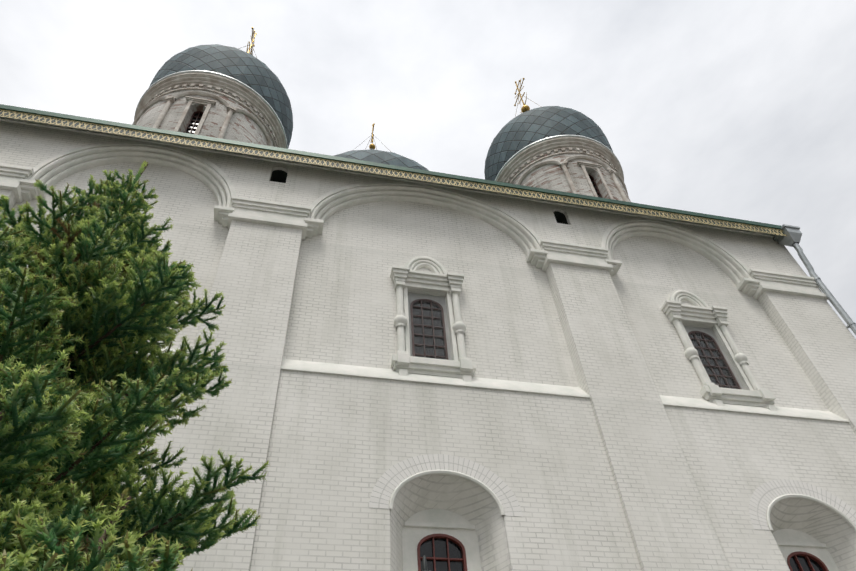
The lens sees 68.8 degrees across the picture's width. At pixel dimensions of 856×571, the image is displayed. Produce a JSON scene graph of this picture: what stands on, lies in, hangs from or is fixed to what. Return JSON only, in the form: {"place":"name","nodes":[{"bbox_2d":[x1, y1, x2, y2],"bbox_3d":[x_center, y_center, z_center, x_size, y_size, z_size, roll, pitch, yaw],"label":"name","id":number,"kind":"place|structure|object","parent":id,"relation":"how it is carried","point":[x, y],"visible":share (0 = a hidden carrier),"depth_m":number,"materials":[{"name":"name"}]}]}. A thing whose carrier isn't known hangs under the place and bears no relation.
{"place":"outdoors","nodes":[
{"label":"outdoors","id":0,"kind":"place"},
{"bbox_2d":[0,367,158,570],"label":"young spruce","id":1,"kind":"object","parent":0,"point":[13,459],"depth_m":3.44,"materials":[{"name":"green plant"}]},
{"bbox_2d":[0,488,192,570],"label":"young spruce","id":2,"kind":"object","parent":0,"point":[170,558],"depth_m":2.54,"materials":[{"name":"green plant"}]},
{"bbox_2d":[0,160,268,570],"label":"spruce tree","id":3,"kind":"object","parent":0,"point":[47,294],"depth_m":5.67,"materials":[{"name":"green plant"}]},
{"bbox_2d":[5,202,123,477],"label":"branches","id":4,"kind":"object","parent":3,"relation":"attached to","point":[70,375],"visible":0.02,"depth_m":5.95,"materials":[{"name":"brown wood"}]},
{"bbox_2d":[136,86,273,146],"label":"drum wall","id":5,"kind":"structure","parent":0,"point":[241,127],"depth_m":23.26,"materials":[{"name":"white paint"}]},
{"bbox_2d":[184,111,202,133],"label":"drum frames","id":6,"kind":"structure","parent":5,"relation":"in","point":[195,121],"depth_m":22.85,"materials":[{"name":"black metal"}]},
{"bbox_2d":[186,113,201,132],"bbox_3d":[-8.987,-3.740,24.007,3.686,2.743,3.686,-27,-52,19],"label":"window pane","id":7,"kind":"structure","parent":6,"relation":"in","point":[196,123],"depth_m":22.85,"materials":[{"name":"glass"}]},
{"bbox_2d":[134,70,286,148],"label":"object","id":8,"kind":"object","parent":5,"relation":"on","point":[238,81],"visible":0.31,"depth_m":24.86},
{"bbox_2d":[149,44,292,148],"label":"onion dome","id":9,"kind":"structure","parent":8,"relation":"on","point":[258,76],"depth_m":26.04,"materials":[{"name":"grey metal"}]},
{"bbox_2d":[246,27,256,54],"bbox_3d":[-9.727,-13.003,34.221,0.511,4.173,1.787,7,-49,-10],"label":"cross","id":10,"kind":"object","parent":9,"relation":"on","point":[252,40],"visible":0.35,"depth_m":34.51,"materials":[{"name":"gold metal"}]},
{"bbox_2d":[422,555,427,570],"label":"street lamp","id":11,"kind":"object","parent":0,"point":[424,565],"visible":1,"depth_m":4.09,"materials":[{"name":"metal"}]},
{"bbox_2d":[0,120,855,570],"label":"cathedral brick walls","id":12,"kind":"structure","parent":0,"point":[622,468],"depth_m":13.49,"materials":[{"name":"white brick"}]},
{"bbox_2d":[132,72,285,147],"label":"drum molding","id":13,"kind":"structure","parent":12,"relation":"on","point":[235,89],"depth_m":24.41,"materials":[{"name":"white paint"}]},
{"bbox_2d":[334,147,428,170],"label":"onion dome","id":14,"kind":"structure","parent":12,"relation":"on","point":[382,157],"depth_m":33.04,"materials":[{"name":"grey metal"}]},
{"bbox_2d":[369,123,374,148],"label":"cross","id":15,"kind":"object","parent":14,"relation":"on","point":[371,145],"visible":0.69,"depth_m":44.49,"materials":[{"name":"gold metal"}]},
{"bbox_2d":[0,109,786,235],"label":"roof cornice","id":16,"kind":"structure","parent":12,"relation":"attached to","point":[225,147],"depth_m":17.74,"materials":[{"name":"green metal"}]},
{"bbox_2d":[0,116,855,570],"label":"cathedral mouldings","id":17,"kind":"object","parent":12,"relation":"attached to","point":[406,278],"visible":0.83,"depth_m":16.07,"materials":[{"name":"white paint"}]},
{"bbox_2d":[411,299,740,388],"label":"window grilles","id":18,"kind":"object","parent":12,"relation":"in","point":[691,332],"depth_m":15.42,"materials":[{"name":"black metal"}]},
{"bbox_2d":[412,302,822,570],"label":"window frames","id":19,"kind":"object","parent":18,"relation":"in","point":[426,549],"visible":0.23,"depth_m":14.37,"materials":[{"name":"black metal"}]},
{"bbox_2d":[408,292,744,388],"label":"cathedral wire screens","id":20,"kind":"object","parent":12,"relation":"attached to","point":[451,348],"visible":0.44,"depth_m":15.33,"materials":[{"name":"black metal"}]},
{"bbox_2d":[369,454,855,529],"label":"arch moldings","id":21,"kind":"structure","parent":12,"relation":"attached to","point":[392,478],"depth_m":11.69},
{"bbox_2d":[417,534,828,570],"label":"window frames","id":22,"kind":"structure","parent":12,"relation":"in","point":[463,551],"depth_m":11.23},
{"bbox_2d":[773,224,801,246],"bbox_3d":[11.703,-1.515,20.196,0.600,0.620,0.600,7,-49,-10],"label":"gutter hopper","id":23,"kind":"object","parent":12,"relation":"attached to","point":[793,233],"visible":0.88,"depth_m":20.09,"materials":[{"name":"silver metal"}]},
{"bbox_2d":[792,242,855,334],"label":"downpipe","id":24,"kind":"object","parent":12,"relation":"attached to","point":[844,315],"visible":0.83,"depth_m":18.57,"materials":[{"name":"metal"}]},
{"bbox_2d":[0,0,855,338],"label":"sky","id":25,"kind":"structure","parent":0,"point":[738,109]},
{"bbox_2d":[509,149,630,201],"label":"drum wall","id":26,"kind":"structure","parent":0,"point":[551,177],"depth_m":25.94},
{"bbox_2d":[495,135,623,180],"bbox_3d":[6.059,-4.254,29.414,6.268,0.136,6.268,7,-49,-10],"label":"dome base rim","id":27,"kind":"object","parent":26,"relation":"on","point":[513,156],"visible":0.29,"depth_m":27.57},
{"bbox_2d":[484,106,612,180],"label":"onion dome","id":28,"kind":"structure","parent":27,"relation":"on","point":[516,134],"depth_m":28.73,"materials":[{"name":"grey metal"}]},
{"bbox_2d":[514,78,529,112],"bbox_3d":[5.508,-11.144,37.011,0.511,4.173,1.787,7,-49,-10],"label":"cross","id":29,"kind":"object","parent":28,"relation":"on","point":[524,108],"visible":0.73,"depth_m":36.87,"materials":[{"name":"gold metal"}]},
{"bbox_2d":[496,137,628,201],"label":"drum molding","id":30,"kind":"structure","parent":26,"relation":"on","point":[516,163],"depth_m":27.16,"materials":[{"name":"white paint"}]},
{"bbox_2d":[588,174,602,197],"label":"drum frames","id":31,"kind":"structure","parent":26,"relation":"in","point":[593,180],"depth_m":25.62,"materials":[{"name":"black metal"}]},
{"bbox_2d":[589,177,599,195],"bbox_3d":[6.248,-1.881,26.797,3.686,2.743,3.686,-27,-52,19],"label":"window pane","id":32,"kind":"structure","parent":31,"relation":"in","point":[594,186],"depth_m":25.67,"materials":[{"name":"black glass"}]}
]}

